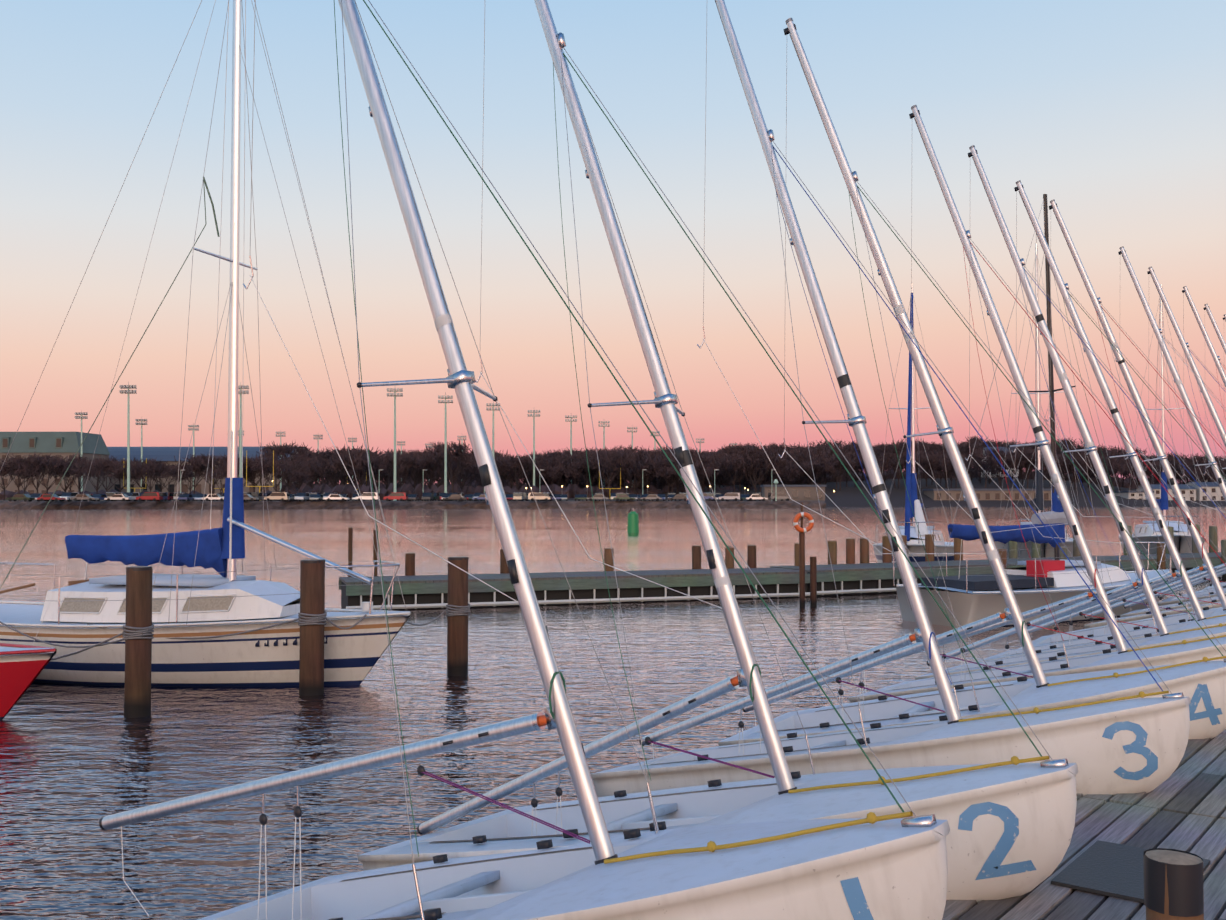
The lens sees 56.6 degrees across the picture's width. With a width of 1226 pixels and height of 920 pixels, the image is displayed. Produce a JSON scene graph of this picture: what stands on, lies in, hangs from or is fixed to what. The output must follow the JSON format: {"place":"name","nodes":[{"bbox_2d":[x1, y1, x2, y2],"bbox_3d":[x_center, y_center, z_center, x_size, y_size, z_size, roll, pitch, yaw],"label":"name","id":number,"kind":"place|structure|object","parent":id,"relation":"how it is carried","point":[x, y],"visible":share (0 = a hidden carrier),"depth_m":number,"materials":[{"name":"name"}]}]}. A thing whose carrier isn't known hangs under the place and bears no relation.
{"place":"outdoors","nodes":[
{"label":"outdoors","id":0,"kind":"place"},
{"bbox_2d":[0,500,825,508],"bbox_3d":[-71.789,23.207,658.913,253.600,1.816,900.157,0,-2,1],"label":"shore ground","id":1,"kind":"structure","parent":0,"point":[186,504],"depth_m":232.42,"materials":[{"name":"brown plant"}]},
{"bbox_2d":[0,489,273,499],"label":"parked cars","id":2,"kind":"object","parent":1,"relation":"on","point":[9,494],"visible":0.19,"depth_m":312.19,"materials":[{"name":"brown"}]},
{"bbox_2d":[6,492,791,500],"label":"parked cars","id":3,"kind":"object","parent":1,"relation":"on","point":[166,496],"visible":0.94,"depth_m":232.60,"materials":[{"name":"white metal"}]},
{"bbox_2d":[75,382,736,500],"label":"light poles","id":4,"kind":"object","parent":1,"relation":"on","point":[141,422],"visible":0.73,"depth_m":286.89,"materials":[{"name":"grey metal"}]},
{"bbox_2d":[0,432,826,500],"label":"buildings","id":5,"kind":"structure","parent":1,"relation":"on","point":[62,444],"depth_m":420.03,"materials":[{"name":"stone"}]},
{"bbox_2d":[0,440,845,500],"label":"trees","id":6,"kind":"object","parent":1,"relation":"on","point":[301,466],"visible":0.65,"depth_m":302.31,"materials":[{"name":"brown plant"}]},
{"bbox_2d":[282,478,647,489],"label":"parked cars","id":7,"kind":"object","parent":1,"relation":"on","point":[380,485],"visible":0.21,"depth_m":418.11,"materials":[{"name":"brown"}]},
{"bbox_2d":[123,450,834,500],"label":"street lamps","id":8,"kind":"object","parent":1,"relation":"on","point":[775,481],"visible":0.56,"depth_m":257.57,"materials":[{"name":"grey metal"}]},
{"bbox_2d":[280,483,761,499],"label":"parked cars","id":9,"kind":"object","parent":1,"relation":"on","point":[570,490],"visible":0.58,"depth_m":302.19,"materials":[{"name":"brown"}]},
{"bbox_2d":[0,506,1225,919],"bbox_3d":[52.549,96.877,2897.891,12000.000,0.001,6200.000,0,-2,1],"label":"water","id":10,"kind":"structure","parent":0,"point":[78,764],"depth_m":13.01,"materials":[{"name":"liquid"}]},
{"bbox_2d":[0,643,56,719],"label":"boat","id":11,"kind":"object","parent":10,"relation":"on","point":[22,667],"visible":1,"depth_m":11.66,"materials":[{"name":"red plastic"}]},
{"bbox_2d":[124,566,152,717],"bbox_3d":[-5.037,2.668,12.057,0.271,3.078,0.269,0,-2,1],"label":"mooring pile","id":12,"kind":"object","parent":10,"relation":"in","point":[137,686],"visible":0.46,"depth_m":11.98,"materials":[{"name":"brown wood"}]},
{"bbox_2d":[0,556,470,660],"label":"mooring lines","id":13,"kind":"object","parent":12,"relation":"attached to","point":[314,619],"visible":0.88,"depth_m":13.30,"materials":[{"name":"grey fabric"}]},
{"bbox_2d":[0,0,410,686],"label":"sailboat","id":14,"kind":"object","parent":10,"relation":"on","point":[196,606],"visible":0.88,"depth_m":13.97,"materials":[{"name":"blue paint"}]},
{"bbox_2d":[0,0,398,610],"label":"cabin sailboat fittings","id":15,"kind":"object","parent":14,"relation":"attached to","point":[365,605],"visible":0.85,"depth_m":14.26,"materials":[{"name":"silver metal"}]},
{"bbox_2d":[299,558,324,695],"bbox_3d":[-3.539,2.705,13.386,0.290,3.090,0.288,0,-2,1],"label":"mooring pile","id":16,"kind":"object","parent":10,"relation":"in","point":[312,601],"visible":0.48,"depth_m":13.29,"materials":[{"name":"brown wood"}]},
{"bbox_2d":[348,527,352,576],"bbox_3d":[-5.659,3.023,24.479,0.100,3.179,0.099,0,-2,1],"label":"dock pole","id":17,"kind":"object","parent":10,"relation":"in","point":[350,542],"visible":0.31,"depth_m":24.48,"materials":[{"name":"brown wood"}]},
{"bbox_2d":[373,529,377,575],"bbox_3d":[-5.154,3.054,24.650,0.100,3.127,0.100,0,-2,1],"label":"dock pole","id":18,"kind":"object","parent":10,"relation":"in","point":[375,540],"visible":0.29,"depth_m":24.65,"materials":[{"name":"brown wood"}]},
{"bbox_2d":[405,552,414,575],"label":"dock pile","id":19,"kind":"object","parent":10,"relation":"in","point":[409,563],"visible":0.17,"depth_m":24.87,"materials":[{"name":"brown wood"}]},
{"bbox_2d":[447,556,467,675],"bbox_3d":[-2.027,2.780,14.847,0.281,3.037,0.283,0,-2,1],"label":"mooring pile","id":20,"kind":"object","parent":10,"relation":"in","point":[457,645],"visible":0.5,"depth_m":14.76,"materials":[{"name":"brown wood"}]},
{"bbox_2d":[500,549,508,573],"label":"dock pile","id":21,"kind":"object","parent":10,"relation":"in","point":[503,566],"visible":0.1,"depth_m":25.55,"materials":[{"name":"brown wood"}]},
{"bbox_2d":[99,0,949,919],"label":"dinghy","id":22,"kind":"object","parent":10,"relation":"on","point":[873,866],"visible":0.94,"depth_m":4.62,"materials":[{"name":"white"}]},
{"bbox_2d":[339,567,809,609],"bbox_3d":[-0.628,2.889,25.297,10.531,0.700,1.650,1,-2,-19],"label":"dock","id":23,"kind":"object","parent":10,"relation":"on","point":[431,591],"visible":0.79,"depth_m":24.59,"materials":[{"name":"green"}]},
{"bbox_2d":[604,547,613,570],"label":"dock pile","id":24,"kind":"object","parent":10,"relation":"in","point":[608,557],"visible":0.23,"depth_m":26.35,"materials":[{"name":"brown wood"}]},
{"bbox_2d":[627,508,638,532],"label":"buoy","id":25,"kind":"object","parent":10,"relation":"in","point":[633,523],"visible":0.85,"depth_m":73.80,"materials":[{"name":"green"}]},
{"bbox_2d":[692,545,700,568],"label":"dock pile","id":26,"kind":"object","parent":10,"relation":"in","point":[696,556],"visible":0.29,"depth_m":27.06,"materials":[{"name":"brown wood"}]},
{"bbox_2d":[357,0,1078,902],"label":"dinghy","id":27,"kind":"object","parent":10,"relation":"on","point":[1011,824],"visible":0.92,"depth_m":5.80,"materials":[{"name":"white plastic"}]},
{"bbox_2d":[725,546,733,568],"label":"dock pile","id":28,"kind":"object","parent":10,"relation":"in","point":[729,561],"visible":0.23,"depth_m":27.33,"materials":[{"name":"brown wood"}]},
{"bbox_2d":[747,544,756,567],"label":"dock pile","id":29,"kind":"object","parent":10,"relation":"in","point":[751,555],"visible":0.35,"depth_m":27.53,"materials":[{"name":"brown wood"}]},
{"bbox_2d":[794,543,798,565],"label":"dock pile","id":30,"kind":"object","parent":10,"relation":"in","point":[796,554],"visible":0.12,"depth_m":27.96,"materials":[{"name":"brown wood"}]},
{"bbox_2d":[793,502,816,606],"bbox_3d":[4.070,2.495,23.943,0.558,3.200,0.264,1,-2,-23],"label":"life ring post","id":31,"kind":"object","parent":10,"relation":"in","point":[813,570],"visible":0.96,"depth_m":23.96,"materials":[{"name":"brown wood"}]},
{"bbox_2d":[828,540,836,563],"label":"dock pile","id":32,"kind":"object","parent":10,"relation":"in","point":[832,547],"visible":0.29,"depth_m":28.71,"materials":[{"name":"brown wood"}]},
{"bbox_2d":[846,538,854,563],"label":"dock pile","id":33,"kind":"object","parent":10,"relation":"in","point":[850,550],"visible":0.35,"depth_m":28.95,"materials":[{"name":"brown wood"}]},
{"bbox_2d":[860,538,868,562],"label":"dock pile","id":34,"kind":"object","parent":10,"relation":"in","point":[864,550],"visible":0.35,"depth_m":29.14,"materials":[{"name":"brown wood"}]},
{"bbox_2d":[882,535,891,562],"bbox_3d":[7.121,3.364,29.518,0.262,2.826,0.258,0,-2,1],"label":"dock pile","id":35,"kind":"object","parent":10,"relation":"in","point":[886,558],"visible":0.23,"depth_m":29.46,"materials":[{"name":"brown wood"}]},
{"bbox_2d":[591,0,1190,796],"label":"dinghy","id":36,"kind":"object","parent":10,"relation":"on","point":[1127,744],"visible":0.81,"depth_m":7.32,"materials":[{"name":"white"}]},
{"bbox_2d":[902,535,906,552],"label":"dock pile","id":37,"kind":"object","parent":10,"relation":"in","point":[904,537],"visible":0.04,"depth_m":29.68,"materials":[{"name":"brown wood"}]},
{"bbox_2d":[873,283,953,562],"bbox_3d":[8.994,-0.692,33.928,2.540,8.982,7.013,-1,-2,19],"label":"sailboat","id":38,"kind":"object","parent":10,"relation":"on","point":[914,545],"visible":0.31,"depth_m":33.12,"materials":[{"name":"blue paint"}]},
{"bbox_2d":[904,293,928,540],"bbox_3d":[8.549,-1.321,31.946,0.540,7.278,2.852,-1,-2,19],"label":"furled jib","id":39,"kind":"object","parent":38,"relation":"attached to","point":[919,517],"visible":0.73,"depth_m":32.00,"materials":[{"name":"blue fabric"}]},
{"bbox_2d":[925,534,933,560],"bbox_3d":[8.396,3.379,30.130,0.259,2.836,0.263,0,-2,1],"label":"dock pile","id":40,"kind":"object","parent":10,"relation":"in","point":[929,545],"visible":0.33,"depth_m":30.07,"materials":[{"name":"brown wood"}]},
{"bbox_2d":[954,538,962,559],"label":"dock pile","id":41,"kind":"object","parent":10,"relation":"in","point":[958,547],"visible":0.12,"depth_m":30.49,"materials":[{"name":"brown wood"}]},
{"bbox_2d":[718,18,1225,745],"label":"dinghy","id":42,"kind":"object","parent":10,"relation":"on","point":[1200,684],"visible":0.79,"depth_m":9.09,"materials":[{"name":"white"}]},
{"bbox_2d":[770,552,1220,596],"bbox_3d":[14.406,3.085,31.910,22.563,0.700,1.850,1,-2,-26],"label":"dock","id":43,"kind":"object","parent":10,"relation":"on","point":[862,578],"visible":0.46,"depth_m":27.78,"materials":[{"name":"green"}]},
{"bbox_2d":[998,549,1006,567],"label":"pile","id":44,"kind":"object","parent":43,"relation":"on","point":[1003,556],"visible":0.25,"depth_m":28.58,"materials":[{"name":"brown wood"}]},
{"bbox_2d":[1059,547,1067,559],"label":"pile","id":45,"kind":"object","parent":43,"relation":"on","point":[1062,555],"visible":0.17,"depth_m":29.49,"materials":[{"name":"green wood"}]},
{"bbox_2d":[1157,543,1165,569],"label":"pile","id":46,"kind":"object","parent":43,"relation":"on","point":[1159,555],"visible":0.25,"depth_m":31.07,"materials":[{"name":"brown wood"}]},
{"bbox_2d":[1221,539,1225,578],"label":"pile","id":47,"kind":"object","parent":43,"relation":"on","point":[1223,544],"visible":0.4,"depth_m":32.23,"materials":[{"name":"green wood"}]},
{"bbox_2d":[1008,541,1017,558],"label":"dock pile","id":48,"kind":"object","parent":10,"relation":"in","point":[1012,550],"visible":0.15,"depth_m":31.33,"materials":[{"name":"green wood"}]},
{"bbox_2d":[893,194,1171,626],"bbox_3d":[8.786,-0.915,22.511,7.022,8.682,2.440,1,-2,-30],"label":"sailboat","id":49,"kind":"object","parent":10,"relation":"on","point":[968,606],"visible":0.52,"depth_m":21.48,"materials":[{"name":"white plastic"}]},
{"bbox_2d":[921,511,1068,590],"bbox_3d":[7.572,1.662,21.736,3.307,1.440,1.300,1,-2,-30],"label":"white keelboat canvas","id":50,"kind":"object","parent":49,"relation":"attached to","point":[976,583],"visible":0.71,"depth_m":21.41,"materials":[{"name":"fabric"}]},
{"bbox_2d":[1031,541,1040,557],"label":"dock pile","id":51,"kind":"object","parent":10,"relation":"in","point":[1035,552],"visible":0.12,"depth_m":31.70,"materials":[{"name":"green wood"}]},
{"bbox_2d":[849,105,1225,702],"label":"dinghy","id":52,"kind":"object","parent":10,"relation":"on","point":[1183,651],"visible":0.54,"depth_m":11.14,"materials":[{"name":"white"}]},
{"bbox_2d":[995,235,1081,558],"bbox_3d":[13.613,-1.734,36.461,2.740,11.230,8.012,-1,-2,19],"label":"sailboat","id":53,"kind":"object","parent":10,"relation":"on","point":[1047,551],"visible":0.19,"depth_m":35.89,"materials":[{"name":"blue paint"}]},
{"bbox_2d":[915,145,1225,679],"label":"dinghy","id":54,"kind":"object","parent":10,"relation":"on","point":[1165,637],"visible":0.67,"depth_m":12.66,"materials":[{"name":"white"}]},
{"bbox_2d":[1073,529,1081,556],"bbox_3d":[13.268,3.401,32.459,0.259,2.943,0.256,0,-2,1],"label":"dock pile","id":55,"kind":"object","parent":10,"relation":"in","point":[1076,552],"visible":0.08,"depth_m":32.42,"materials":[{"name":"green wood"}]},
{"bbox_2d":[942,729,1225,919],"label":"dock","id":56,"kind":"object","parent":10,"relation":"on","point":[1097,873],"visible":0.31,"depth_m":5.56,"materials":[{"name":"grey wood"}]},
{"bbox_2d":[1143,848,1203,919],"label":"dock post","id":57,"kind":"object","parent":56,"relation":"on","point":[1173,884],"visible":1,"depth_m":3.67,"materials":[{"name":"brown wood"}]},
{"bbox_2d":[975,180,1225,661],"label":"dinghy","id":58,"kind":"object","parent":10,"relation":"on","point":[1181,573],"visible":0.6,"depth_m":14.15,"materials":[{"name":"white"}]},
{"bbox_2d":[1019,199,1225,648],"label":"dinghy","id":59,"kind":"object","parent":10,"relation":"on","point":[1194,533],"visible":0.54,"depth_m":15.48,"materials":[{"name":"white metal"}]},
{"bbox_2d":[1123,525,1131,554],"bbox_3d":[15.096,3.398,33.336,0.259,3.007,0.259,0,-2,1],"label":"dock pile","id":60,"kind":"object","parent":10,"relation":"in","point":[1129,530],"visible":0.12,"depth_m":33.29,"materials":[{"name":"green wood"}]},
{"bbox_2d":[1084,246,1225,628],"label":"dinghy","id":61,"kind":"object","parent":10,"relation":"on","point":[1158,332],"visible":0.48,"depth_m":18.25,"materials":[{"name":"white metal"}]},
{"bbox_2d":[1119,284,1205,554],"bbox_3d":[18.859,-1.024,39.106,2.640,9.982,7.512,-1,-2,19],"label":"sailboat","id":62,"kind":"object","parent":10,"relation":"on","point":[1144,533],"visible":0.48,"depth_m":38.27,"materials":[{"name":"blue paint"}]},
{"bbox_2d":[1165,526,1173,553],"bbox_3d":[16.682,3.457,34.098,0.261,2.938,0.254,0,-2,1],"label":"dock pile","id":63,"kind":"object","parent":10,"relation":"in","point":[1171,529],"visible":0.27,"depth_m":34.04,"materials":[{"name":"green wood"}]},
{"bbox_2d":[1120,266,1225,616],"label":"dinghy","id":64,"kind":"object","parent":10,"relation":"on","point":[1206,396],"visible":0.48,"depth_m":20.12,"materials":[{"name":"white metal"}]},
{"bbox_2d":[1157,286,1225,605],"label":"dinghy","id":65,"kind":"object","parent":10,"relation":"on","point":[1199,595],"visible":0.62,"depth_m":22.34,"materials":[{"name":"white"}]},
{"bbox_2d":[1192,524,1199,552],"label":"dock pile","id":66,"kind":"object","parent":10,"relation":"in","point":[1194,549],"visible":0.19,"depth_m":34.56,"materials":[{"name":"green wood"}]},
{"bbox_2d":[1195,304,1225,592],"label":"dinghy","id":67,"kind":"object","parent":10,"relation":"on","point":[1215,326],"visible":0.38,"depth_m":24.40,"materials":[{"name":"white"}]},
{"bbox_2d":[1209,526,1217,552],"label":"dock pile","id":68,"kind":"object","parent":10,"relation":"in","point":[1213,536],"visible":0.31,"depth_m":34.88,"materials":[{"name":"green wood"}]},
{"bbox_2d":[1202,314,1225,589],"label":"dinghy","id":69,"kind":"object","parent":10,"relation":"on","point":[1221,583],"visible":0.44,"depth_m":25.97,"materials":[{"name":"white"}]},
{"bbox_2d":[0,0,1225,484],"label":"sky","id":70,"kind":"structure","parent":0,"point":[1113,111],"materials":[{"name":"pink"}]},
{"bbox_2d":[549,478,1225,506],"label":"bank ground","id":71,"kind":"structure","parent":0,"point":[850,494],"depth_m":299.24,"materials":[{"name":"brown soil"}]},
{"bbox_2d":[536,468,1182,489],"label":"understory trees","id":72,"kind":"object","parent":71,"relation":"on","point":[1127,485],"visible":0.06,"depth_m":400.37,"materials":[{"name":"brown plant"}]},
{"bbox_2d":[523,436,1225,493],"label":"trees","id":73,"kind":"object","parent":71,"relation":"on","point":[934,453],"visible":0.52,"depth_m":311.53,"materials":[{"name":"brown plant"}]},
{"bbox_2d":[922,447,1225,500],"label":"bank buildings","id":74,"kind":"structure","parent":71,"relation":"on","point":[984,494],"depth_m":292.08,"materials":[{"name":"brown"}]}
]}

